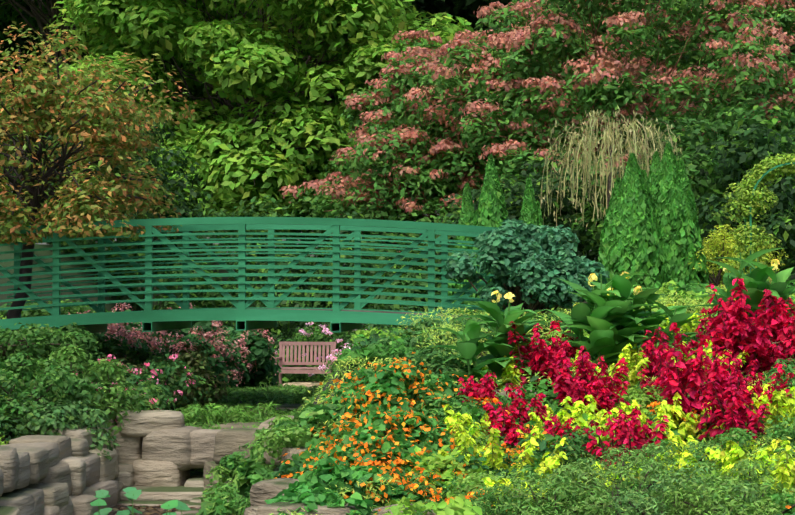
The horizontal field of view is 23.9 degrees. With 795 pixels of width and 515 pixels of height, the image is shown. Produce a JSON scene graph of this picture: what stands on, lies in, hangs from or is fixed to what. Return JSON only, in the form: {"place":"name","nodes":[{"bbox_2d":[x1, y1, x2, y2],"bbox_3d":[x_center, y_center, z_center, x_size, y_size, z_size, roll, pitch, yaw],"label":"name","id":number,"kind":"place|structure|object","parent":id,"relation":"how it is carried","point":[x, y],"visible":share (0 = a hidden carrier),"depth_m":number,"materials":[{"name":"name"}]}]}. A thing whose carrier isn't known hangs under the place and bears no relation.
{"place":"outdoors","nodes":[
{"label":"outdoors","id":0,"kind":"place"},
{"bbox_2d":[108,506,198,514],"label":"creek water","id":1,"kind":"structure","parent":0,"point":[113,511],"depth_m":22.54,"materials":[{"name":"liquid"}]},
{"bbox_2d":[90,487,190,514],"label":"pool plant leaves","id":2,"kind":"object","parent":1,"relation":"in","point":[132,493],"visible":1,"depth_m":20.89,"materials":[{"name":"green plant"}]},
{"bbox_2d":[0,244,794,499],"bbox_3d":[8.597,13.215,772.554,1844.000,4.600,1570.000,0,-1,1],"label":"ground","id":3,"kind":"structure","parent":0,"point":[108,307],"depth_m":43.36,"materials":[{"name":"green plant"}]},
{"bbox_2d":[0,0,55,93],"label":"dark tree","id":4,"kind":"object","parent":3,"relation":"on","point":[5,45],"visible":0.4,"depth_m":72.49,"materials":[{"name":"green plant"}]},
{"bbox_2d":[0,322,97,361],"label":"bank shrub","id":5,"kind":"object","parent":3,"relation":"on","point":[45,340],"visible":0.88,"depth_m":24.66,"materials":[{"name":"green plant"}]},
{"bbox_2d":[0,351,104,436],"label":"bank shrub","id":6,"kind":"object","parent":3,"relation":"on","point":[55,388],"visible":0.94,"depth_m":23.12,"materials":[{"name":"green plant"}]},
{"bbox_2d":[0,0,109,109],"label":"green tree","id":7,"kind":"object","parent":3,"relation":"on","point":[38,15],"visible":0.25,"depth_m":66.03,"materials":[{"name":"green plant"}]},
{"bbox_2d":[0,393,119,460],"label":"bank shrub","id":8,"kind":"object","parent":3,"relation":"on","point":[72,414],"visible":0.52,"depth_m":22.71,"materials":[{"name":"green plant"}]},
{"bbox_2d":[11,344,163,440],"bbox_3d":[-4.142,1.916,24.135,2.199,1.609,2.227,0,-1,1],"label":"bank shrub","id":9,"kind":"object","parent":3,"relation":"on","point":[111,372],"visible":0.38,"depth_m":24.10,"materials":[{"name":"green plant"}]},
{"bbox_2d":[26,310,160,366],"bbox_3d":[-4.962,1.636,30.730,2.415,1.542,2.218,0,-1,1],"label":"flowering shrub","id":10,"kind":"object","parent":3,"relation":"on","point":[134,342],"visible":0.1,"depth_m":30.34,"materials":[{"name":"green plant"}]},
{"bbox_2d":[0,21,199,365],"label":"russet tree","id":11,"kind":"object","parent":3,"relation":"on","point":[85,124],"visible":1,"depth_m":26.57,"materials":[{"name":"brown plant"}]},
{"bbox_2d":[0,109,206,254],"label":"shrub","id":12,"kind":"object","parent":3,"relation":"on","point":[183,208],"visible":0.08,"depth_m":47.38,"materials":[{"name":"green plant"}]},
{"bbox_2d":[42,335,200,374],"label":"bank shrub","id":13,"kind":"object","parent":3,"relation":"on","point":[141,358],"visible":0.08,"depth_m":28.27,"materials":[{"name":"green plant"}]},
{"bbox_2d":[69,371,175,424],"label":"bank shrub","id":14,"kind":"object","parent":3,"relation":"on","point":[150,405],"visible":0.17,"depth_m":24.55,"materials":[{"name":"green plant"}]},
{"bbox_2d":[77,353,211,409],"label":"bank shrub","id":15,"kind":"object","parent":3,"relation":"on","point":[133,378],"visible":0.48,"depth_m":26.12,"materials":[{"name":"green plant"}]},
{"bbox_2d":[105,344,230,411],"bbox_3d":[-3.511,1.815,27.200,2.177,1.114,1.945,0,-1,-9],"label":"bank shrub","id":16,"kind":"object","parent":3,"relation":"on","point":[189,359],"visible":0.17,"depth_m":27.18,"materials":[{"name":"green plant"}]},
{"bbox_2d":[47,167,295,321],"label":"shrub","id":17,"kind":"object","parent":3,"relation":"on","point":[200,214],"visible":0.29,"depth_m":48.56,"materials":[{"name":"green plant"}]},
{"bbox_2d":[107,322,248,389],"bbox_3d":[-4.013,1.695,31.642,2.981,1.621,2.487,0,-1,1],"label":"flowering shrub","id":18,"kind":"object","parent":3,"relation":"on","point":[168,342],"visible":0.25,"depth_m":31.11,"materials":[{"name":"green plant"}]},
{"bbox_2d":[169,303,281,387],"bbox_3d":[-3.494,1.623,32.783,2.521,1.781,2.629,-1,-1,43],"label":"flowering shrub","id":19,"kind":"object","parent":3,"relation":"on","point":[254,368],"visible":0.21,"depth_m":32.52,"materials":[{"name":"green plant"}]},
{"bbox_2d":[198,464,274,514],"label":"bank plant","id":20,"kind":"object","parent":3,"relation":"on","point":[254,474],"visible":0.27,"depth_m":16.55,"materials":[{"name":"green plant"}]},
{"bbox_2d":[140,230,351,334],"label":"shrub","id":21,"kind":"object","parent":3,"relation":"on","point":[210,304],"visible":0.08,"depth_m":53.51,"materials":[{"name":"green plant"}]},
{"bbox_2d":[42,0,480,264],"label":"green tree","id":22,"kind":"object","parent":3,"relation":"on","point":[278,88],"visible":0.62,"depth_m":55.85,"materials":[{"name":"green plant"}]},
{"bbox_2d":[0,217,535,333],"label":"bridge","id":23,"kind":"structure","parent":3,"relation":"on","point":[338,316],"depth_m":26.58,"materials":[{"name":"paint"}]},
{"bbox_2d":[0,388,536,514],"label":"stone walls","id":24,"kind":"structure","parent":3,"relation":"on","point":[156,455],"depth_m":22.70,"materials":[{"name":"stone"}]},
{"bbox_2d":[2,305,570,478],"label":"valley grass","id":25,"kind":"structure","parent":3,"relation":"on","point":[281,394],"depth_m":28.72,"materials":[{"name":"green plant"}]},
{"bbox_2d":[252,424,327,468],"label":"bank plant","id":26,"kind":"object","parent":3,"relation":"on","point":[276,439],"visible":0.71,"depth_m":17.69,"materials":[{"name":"green plant"}]},
{"bbox_2d":[274,342,336,384],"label":"bench","id":27,"kind":"object","parent":3,"relation":"on","point":[315,370],"visible":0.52,"depth_m":40.23,"materials":[{"name":"wood"}]},
{"bbox_2d":[274,403,354,448],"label":"bank plant","id":28,"kind":"object","parent":3,"relation":"on","point":[316,416],"visible":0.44,"depth_m":18.18,"materials":[{"name":"green plant"}]},
{"bbox_2d":[146,0,490,307],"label":"dark tree","id":29,"kind":"object","parent":3,"relation":"on","point":[442,6],"visible":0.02,"depth_m":82.67,"materials":[{"name":"green plant"}]},
{"bbox_2d":[264,486,377,514],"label":"leafy plant","id":30,"kind":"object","parent":3,"relation":"on","point":[310,498],"depth_m":14.29,"materials":[{"name":"green plant"}]},
{"bbox_2d":[195,210,454,366],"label":"shrub","id":31,"kind":"object","parent":3,"relation":"on","point":[323,304],"visible":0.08,"depth_m":47.10,"materials":[{"name":"green plant"}]},
{"bbox_2d":[276,457,393,502],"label":"leafy plant","id":32,"kind":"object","parent":3,"relation":"on","point":[313,479],"depth_m":15.28,"materials":[{"name":"green plant"}]},
{"bbox_2d":[274,321,407,381],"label":"shrub","id":33,"kind":"object","parent":3,"relation":"on","point":[311,335],"visible":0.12,"depth_m":42.23,"materials":[{"name":"green plant"}]},
{"bbox_2d":[246,232,455,384],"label":"shrub","id":34,"kind":"object","parent":3,"relation":"on","point":[376,306],"visible":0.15,"depth_m":42.62,"materials":[{"name":"green plant"}]},
{"bbox_2d":[306,423,434,481],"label":"flowering plant","id":35,"kind":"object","parent":3,"relation":"on","point":[372,440],"depth_m":16.00,"materials":[{"name":"green plant"}]},
{"bbox_2d":[244,478,496,514],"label":"rocks","id":36,"kind":"object","parent":3,"relation":"on","point":[261,491],"visible":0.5,"depth_m":14.39,"materials":[{"name":"stone"}]},
{"bbox_2d":[324,455,424,508],"bbox_3d":[-0.162,1.942,15.609,1.008,0.610,0.995,1,-1,-37],"label":"nasturtium","id":37,"kind":"object","parent":3,"relation":"on","point":[400,487],"visible":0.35,"depth_m":15.42,"materials":[{"name":"orange plant"}]},
{"bbox_2d":[327,352,433,419],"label":"flowering plant","id":38,"kind":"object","parent":3,"relation":"on","point":[390,387],"depth_m":18.48,"materials":[{"name":"green plant"}]},
{"bbox_2d":[327,391,454,452],"bbox_3d":[-0.091,1.658,17.041,1.350,0.873,1.172,0,-1,1],"label":"flowering plant","id":39,"kind":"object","parent":3,"relation":"on","point":[422,428],"depth_m":16.85,"materials":[{"name":"green plant"}]},
{"bbox_2d":[319,357,471,404],"bbox_3d":[-0.032,1.405,19.512,1.752,0.740,1.210,0,-1,1],"label":"nasturtium","id":40,"kind":"object","parent":3,"relation":"on","point":[451,389],"visible":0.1,"depth_m":19.41,"materials":[{"name":"green plant"}]},
{"bbox_2d":[355,335,476,367],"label":"shrub","id":41,"kind":"object","parent":3,"relation":"on","point":[412,342],"visible":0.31,"depth_m":22.25,"materials":[{"name":"green plant"}]},
{"bbox_2d":[281,0,555,194],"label":"dark tree","id":42,"kind":"object","parent":3,"relation":"on","point":[472,14],"visible":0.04,"depth_m":80.96,"materials":[{"name":"green plant"}]},
{"bbox_2d":[280,46,558,307],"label":"flowering tree","id":43,"kind":"object","parent":3,"relation":"on","point":[380,181],"visible":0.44,"depth_m":48.24,"materials":[{"name":"green plant"}]},
{"bbox_2d":[398,467,477,502],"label":"flowering plant","id":44,"kind":"object","parent":3,"relation":"on","point":[426,490],"visible":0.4,"depth_m":15.56,"materials":[{"name":"orange plant"}]},
{"bbox_2d":[402,380,477,419],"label":"flowering plant","id":45,"kind":"object","parent":3,"relation":"on","point":[421,392],"visible":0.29,"depth_m":18.72,"materials":[{"name":"green plant"}]},
{"bbox_2d":[395,314,495,345],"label":"shrub","id":46,"kind":"object","parent":3,"relation":"on","point":[419,327],"visible":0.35,"depth_m":23.50,"materials":[{"name":"green plant"}]},
{"bbox_2d":[405,395,485,432],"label":"flowering plant","id":47,"kind":"object","parent":3,"relation":"on","point":[454,404],"visible":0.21,"depth_m":18.45,"materials":[{"name":"green plant"}]},
{"bbox_2d":[402,352,489,392],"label":"shrub","id":48,"kind":"object","parent":3,"relation":"on","point":[434,364],"visible":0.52,"depth_m":20.46,"materials":[{"name":"green plant"}]},
{"bbox_2d":[448,182,478,314],"bbox_3d":[1.524,0.592,39.697,1.202,4.411,1.226,0,-1,1],"label":"arborvitae","id":49,"kind":"object","parent":3,"relation":"on","point":[466,215],"visible":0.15,"depth_m":39.60,"materials":[{"name":"green plant"}]},
{"bbox_2d":[444,404,492,450],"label":"yellow-green plant","id":50,"kind":"object","parent":3,"relation":"on","point":[466,418],"visible":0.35,"depth_m":17.78,"materials":[{"name":"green plant"}]},
{"bbox_2d":[423,319,525,385],"bbox_3d":[0.799,1.101,20.381,1.017,0.882,0.939,1,-1,-32],"label":"canna","id":51,"kind":"object","parent":3,"relation":"on","point":[471,349],"visible":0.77,"depth_m":20.29,"materials":[{"name":"green plant"}]},
{"bbox_2d":[456,372,499,403],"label":"red coleus","id":52,"kind":"object","parent":3,"relation":"on","point":[485,390],"visible":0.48,"depth_m":19.08,"materials":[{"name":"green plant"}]},
{"bbox_2d":[359,0,608,252],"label":"flowering tree","id":53,"kind":"object","parent":3,"relation":"on","point":[473,37],"depth_m":53.34,"materials":[{"name":"green plant"}]},
{"bbox_2d":[458,154,510,315],"bbox_3d":[1.943,0.241,37.724,1.558,4.661,1.584,0,-1,1],"label":"arborvitae","id":54,"kind":"object","parent":3,"relation":"on","point":[491,211],"visible":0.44,"depth_m":37.56,"materials":[{"name":"green plant"}]},
{"bbox_2d":[446,468,543,499],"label":"shrub","id":55,"kind":"object","parent":3,"relation":"on","point":[479,483],"visible":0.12,"depth_m":15.41,"materials":[{"name":"green plant"}]},
{"bbox_2d":[438,422,567,483],"bbox_3d":[0.974,1.774,16.475,1.308,0.675,1.053,0,-1,27],"label":"yellow-green plant","id":56,"kind":"object","parent":3,"relation":"on","point":[493,459],"visible":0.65,"depth_m":16.25,"materials":[{"name":"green plant"}]},
{"bbox_2d":[456,290,550,373],"bbox_3d":[1.166,0.931,20.549,1.140,1.147,1.350,0,-1,1],"label":"canna","id":57,"kind":"object","parent":3,"relation":"on","point":[512,313],"visible":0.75,"depth_m":20.50,"materials":[{"name":"green plant"}]},
{"bbox_2d":[481,405,530,453],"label":"red coleus","id":58,"kind":"object","parent":3,"relation":"on","point":[510,431],"visible":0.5,"depth_m":17.69,"materials":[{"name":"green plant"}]},
{"bbox_2d":[482,383,547,435],"bbox_3d":[1.181,1.537,18.203,0.709,0.663,0.431,0,-1,-15],"label":"red coleus","id":59,"kind":"object","parent":3,"relation":"on","point":[540,409],"visible":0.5,"depth_m":18.12,"materials":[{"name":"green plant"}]},
{"bbox_2d":[478,308,551,383],"bbox_3d":[1.340,1.026,20.706,0.954,0.946,1.317,0,-1,1],"label":"canna","id":60,"kind":"object","parent":3,"relation":"on","point":[522,329],"visible":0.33,"depth_m":20.53,"materials":[{"name":"green plant"}]},
{"bbox_2d":[468,483,576,514],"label":"mound","id":61,"kind":"object","parent":3,"relation":"on","point":[499,509],"visible":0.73,"depth_m":14.26,"materials":[{"name":"green plant"}]},
{"bbox_2d":[442,218,609,316],"bbox_3d":[1.750,0.228,25.795,2.297,1.500,1.886,0,-1,1],"label":"bush","id":62,"kind":"object","parent":3,"relation":"on","point":[509,259],"visible":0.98,"depth_m":25.31,"materials":[{"name":"green plant"}]},
{"bbox_2d":[270,285,794,514],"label":"bed cover","id":63,"kind":"object","parent":3,"relation":"on","point":[689,301],"visible":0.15,"depth_m":20.98,"materials":[{"name":"green plant"}]},
{"bbox_2d":[271,280,794,514],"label":"bed cover","id":64,"kind":"object","parent":3,"relation":"on","point":[456,505],"visible":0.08,"depth_m":17.34,"materials":[{"name":"green plant"}]},
{"bbox_2d":[518,177,553,313],"bbox_3d":[2.702,0.165,38.739,1.094,3.644,1.047,0,-1,-21],"label":"arborvitae","id":65,"kind":"object","parent":3,"relation":"on","point":[531,212],"visible":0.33,"depth_m":38.62,"materials":[{"name":"green plant"}]},
{"bbox_2d":[507,320,572,396],"bbox_3d":[1.531,1.104,20.312,0.810,0.856,0.711,-1,-1,37],"label":"red coleus","id":66,"kind":"object","parent":3,"relation":"on","point":[541,353],"visible":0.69,"depth_m":20.21,"materials":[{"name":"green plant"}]},
{"bbox_2d":[421,148,720,298],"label":"shrub","id":67,"kind":"object","parent":3,"relation":"on","point":[513,203],"visible":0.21,"depth_m":42.79,"materials":[{"name":"green plant"}]},
{"bbox_2d":[504,465,638,514],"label":"mound","id":68,"kind":"object","parent":3,"relation":"on","point":[560,497],"visible":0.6,"depth_m":13.96,"materials":[{"name":"green plant"}]},
{"bbox_2d":[545,292,627,366],"bbox_3d":[2.127,0.909,20.809,1.148,1.050,1.193,0,-1,1],"label":"canna","id":69,"kind":"object","parent":3,"relation":"on","point":[582,311],"visible":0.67,"depth_m":20.77,"materials":[{"name":"green plant"}]},
{"bbox_2d":[546,346,628,406],"bbox_3d":[1.947,1.265,19.266,0.670,0.750,0.755,0,-1,-27],"label":"red coleus","id":70,"kind":"object","parent":3,"relation":"on","point":[564,379],"visible":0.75,"depth_m":19.18,"materials":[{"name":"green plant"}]},
{"bbox_2d":[538,427,644,475],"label":"shrub","id":71,"kind":"object","parent":3,"relation":"on","point":[580,440],"visible":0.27,"depth_m":16.94,"materials":[{"name":"green plant"}]},
{"bbox_2d":[572,356,630,417],"bbox_3d":[2.006,1.350,18.486,0.599,0.787,0.704,0,-1,1],"label":"red coleus","id":72,"kind":"object","parent":3,"relation":"on","point":[603,393],"visible":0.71,"depth_m":18.29,"materials":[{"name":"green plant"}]},
{"bbox_2d":[409,0,794,219],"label":"flowering tree","id":73,"kind":"object","parent":3,"relation":"on","point":[600,79],"visible":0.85,"depth_m":45.22,"materials":[{"name":"green plant"}]},
{"bbox_2d":[546,271,669,368],"bbox_3d":[2.344,0.779,21.026,1.367,1.249,1.413,-1,-1,33],"label":"canna","id":74,"kind":"object","parent":3,"relation":"on","point":[621,284],"visible":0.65,"depth_m":20.84,"materials":[{"name":"green plant"}]},
{"bbox_2d":[570,343,649,390],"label":"yellow-green plant","id":75,"kind":"object","parent":3,"relation":"on","point":[632,377],"visible":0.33,"depth_m":19.75,"materials":[{"name":"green plant"}]},
{"bbox_2d":[507,443,718,514],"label":"shrub","id":76,"kind":"object","parent":3,"relation":"on","point":[600,506],"visible":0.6,"depth_m":14.02,"materials":[{"name":"green plant"}]},
{"bbox_2d":[538,105,691,226],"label":"weeping tree","id":77,"kind":"object","parent":3,"relation":"on","point":[608,139],"visible":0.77,"depth_m":40.30,"materials":[{"name":"beige plant"}]},
{"bbox_2d":[569,282,672,359],"bbox_3d":[2.549,0.826,21.134,1.280,1.114,1.173,0,-1,1],"label":"canna","id":78,"kind":"object","parent":3,"relation":"on","point":[641,296],"visible":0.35,"depth_m":20.97,"materials":[{"name":"green plant"}]},
{"bbox_2d":[581,405,668,469],"bbox_3d":[2.032,1.665,16.661,0.723,0.720,0.683,1,-1,-31],"label":"red coleus","id":79,"kind":"object","parent":3,"relation":"on","point":[623,435],"visible":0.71,"depth_m":16.60,"materials":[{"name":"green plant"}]},
{"bbox_2d":[591,153,673,295],"bbox_3d":[4.069,-0.379,32.709,1.326,2.930,1.320,1,-1,-31],"label":"arborvitae","id":80,"kind":"object","parent":3,"relation":"on","point":[630,238],"visible":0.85,"depth_m":32.38,"materials":[{"name":"green plant"}]},
{"bbox_2d":[635,327,677,385],"bbox_3d":[2.753,1.113,20.164,0.529,0.741,0.442,1,-1,-30],"label":"red coleus","id":81,"kind":"object","parent":3,"relation":"on","point":[647,351],"visible":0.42,"depth_m":20.06,"materials":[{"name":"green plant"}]},
{"bbox_2d":[598,440,722,485],"bbox_3d":[2.151,1.815,15.655,1.071,0.613,1.173,1,-1,-37],"label":"mound","id":82,"kind":"object","parent":3,"relation":"on","point":[691,449],"visible":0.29,"depth_m":15.62,"materials":[{"name":"green plant"}]},
{"bbox_2d":[599,391,724,443],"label":"yellow-green plant","id":83,"kind":"object","parent":3,"relation":"on","point":[665,408],"visible":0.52,"depth_m":17.63,"materials":[{"name":"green plant"}]},
{"bbox_2d":[535,111,794,283],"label":"shrub","id":84,"kind":"object","parent":3,"relation":"on","point":[685,135],"visible":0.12,"depth_m":43.55,"materials":[{"name":"green plant"}]},
{"bbox_2d":[630,293,713,359],"bbox_3d":[2.951,0.841,21.001,1.184,0.966,1.132,0,-1,1],"label":"canna","id":85,"kind":"object","parent":3,"relation":"on","point":[678,315],"visible":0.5,"depth_m":20.96,"materials":[{"name":"green plant"}]},
{"bbox_2d":[552,98,794,272],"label":"shrub","id":86,"kind":"object","parent":3,"relation":"on","point":[791,265],"visible":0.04,"depth_m":45.87,"materials":[{"name":"green plant"}]},
{"bbox_2d":[644,143,710,288],"bbox_3d":[4.761,-0.587,33.235,1.352,2.910,1.320,0,-1,-22],"label":"arborvitae","id":87,"kind":"object","parent":3,"relation":"on","point":[672,193],"visible":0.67,"depth_m":32.86,"materials":[{"name":"green plant"}]},
{"bbox_2d":[571,98,794,283],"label":"shrub","id":88,"kind":"object","parent":3,"relation":"on","point":[691,167],"visible":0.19,"depth_m":40.57,"materials":[{"name":"green plant"}]},
{"bbox_2d":[609,462,766,514],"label":"shrub","id":89,"kind":"object","parent":3,"relation":"on","point":[637,503],"visible":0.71,"depth_m":13.57,"materials":[{"name":"green plant"}]},
{"bbox_2d":[591,0,794,274],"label":"flowering tree","id":90,"kind":"object","parent":3,"relation":"on","point":[775,8],"visible":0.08,"depth_m":50.18,"materials":[{"name":"green plant"}]},
{"bbox_2d":[655,322,733,435],"bbox_3d":[2.883,1.173,18.123,0.757,1.099,0.924,0,-1,1],"label":"red coleus","id":91,"kind":"object","parent":3,"relation":"on","point":[689,376],"visible":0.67,"depth_m":17.90,"materials":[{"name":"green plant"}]},
{"bbox_2d":[668,445,782,489],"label":"yellow-green plant","id":92,"kind":"object","parent":3,"relation":"on","point":[765,454],"visible":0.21,"depth_m":15.36,"materials":[{"name":"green plant"}]},
{"bbox_2d":[659,458,794,514],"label":"shrub","id":93,"kind":"object","parent":3,"relation":"on","point":[695,507],"visible":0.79,"depth_m":13.62,"materials":[{"name":"green plant"}]},
{"bbox_2d":[662,428,794,466],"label":"yellow-green plant","id":94,"kind":"object","parent":3,"relation":"on","point":[673,437],"visible":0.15,"depth_m":16.42,"materials":[{"name":"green plant"}]},
{"bbox_2d":[693,370,771,445],"bbox_3d":[3.101,1.441,17.361,0.621,0.789,0.672,0,-1,-10],"label":"red coleus","id":95,"kind":"object","parent":3,"relation":"on","point":[734,416],"visible":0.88,"depth_m":17.32,"materials":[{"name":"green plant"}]},
{"bbox_2d":[688,224,787,293],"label":"golden shrub","id":96,"kind":"object","parent":3,"relation":"on","point":[716,279],"visible":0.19,"depth_m":33.53,"materials":[{"name":"yellow plant"}]},
{"bbox_2d":[687,248,793,332],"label":"canna","id":97,"kind":"object","parent":3,"relation":"on","point":[755,294],"visible":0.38,"depth_m":21.66,"materials":[{"name":"green plant"}]},
{"bbox_2d":[693,123,794,270],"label":"shrub","id":98,"kind":"object","parent":3,"relation":"on","point":[782,221],"visible":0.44,"depth_m":38.43,"materials":[{"name":"green plant"}]},
{"bbox_2d":[704,439,794,500],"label":"yellow-green foliage plant","id":99,"kind":"object","parent":3,"relation":"on","point":[785,478],"visible":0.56,"depth_m":14.77,"materials":[{"name":"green plant"}]},
{"bbox_2d":[706,277,793,377],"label":"red coleus","id":100,"kind":"object","parent":3,"relation":"on","point":[738,321],"visible":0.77,"depth_m":20.38,"materials":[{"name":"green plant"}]},
{"bbox_2d":[706,414,794,466],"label":"bed mound","id":101,"kind":"object","parent":3,"relation":"on","point":[782,433],"visible":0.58,"depth_m":16.69,"materials":[{"name":"green plant"}]},
{"bbox_2d":[714,259,794,334],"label":"canna","id":102,"kind":"object","parent":3,"relation":"on","point":[778,284],"visible":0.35,"depth_m":21.53,"materials":[{"name":"green plant"}]},
{"bbox_2d":[720,382,794,434],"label":"yellow-green foliage plant","id":103,"kind":"object","parent":3,"relation":"on","point":[775,407],"visible":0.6,"depth_m":17.86,"materials":[{"name":"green plant"}]},
{"bbox_2d":[728,362,794,409],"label":"red coleus","id":104,"kind":"object","parent":3,"relation":"on","point":[757,387],"visible":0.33,"depth_m":18.22,"materials":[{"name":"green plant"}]},
{"bbox_2d":[745,162,794,272],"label":"garden arbor","id":105,"kind":"object","parent":3,"relation":"on","point":[759,180],"visible":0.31,"depth_m":30.43,"materials":[{"name":"paint"}]},
{"bbox_2d":[720,153,794,280],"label":"climbing vine","id":106,"kind":"object","parent":105,"relation":"attached to","point":[744,195],"visible":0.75,"depth_m":30.52,"materials":[{"name":"green plant"}]},
{"bbox_2d":[750,318,794,375],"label":"red coleus","id":107,"kind":"object","parent":3,"relation":"on","point":[780,354],"visible":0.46,"depth_m":20.29,"materials":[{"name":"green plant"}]},
{"bbox_2d":[750,289,794,361],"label":"red coleus","id":108,"kind":"object","parent":3,"relation":"on","point":[778,320],"visible":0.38,"depth_m":20.82,"materials":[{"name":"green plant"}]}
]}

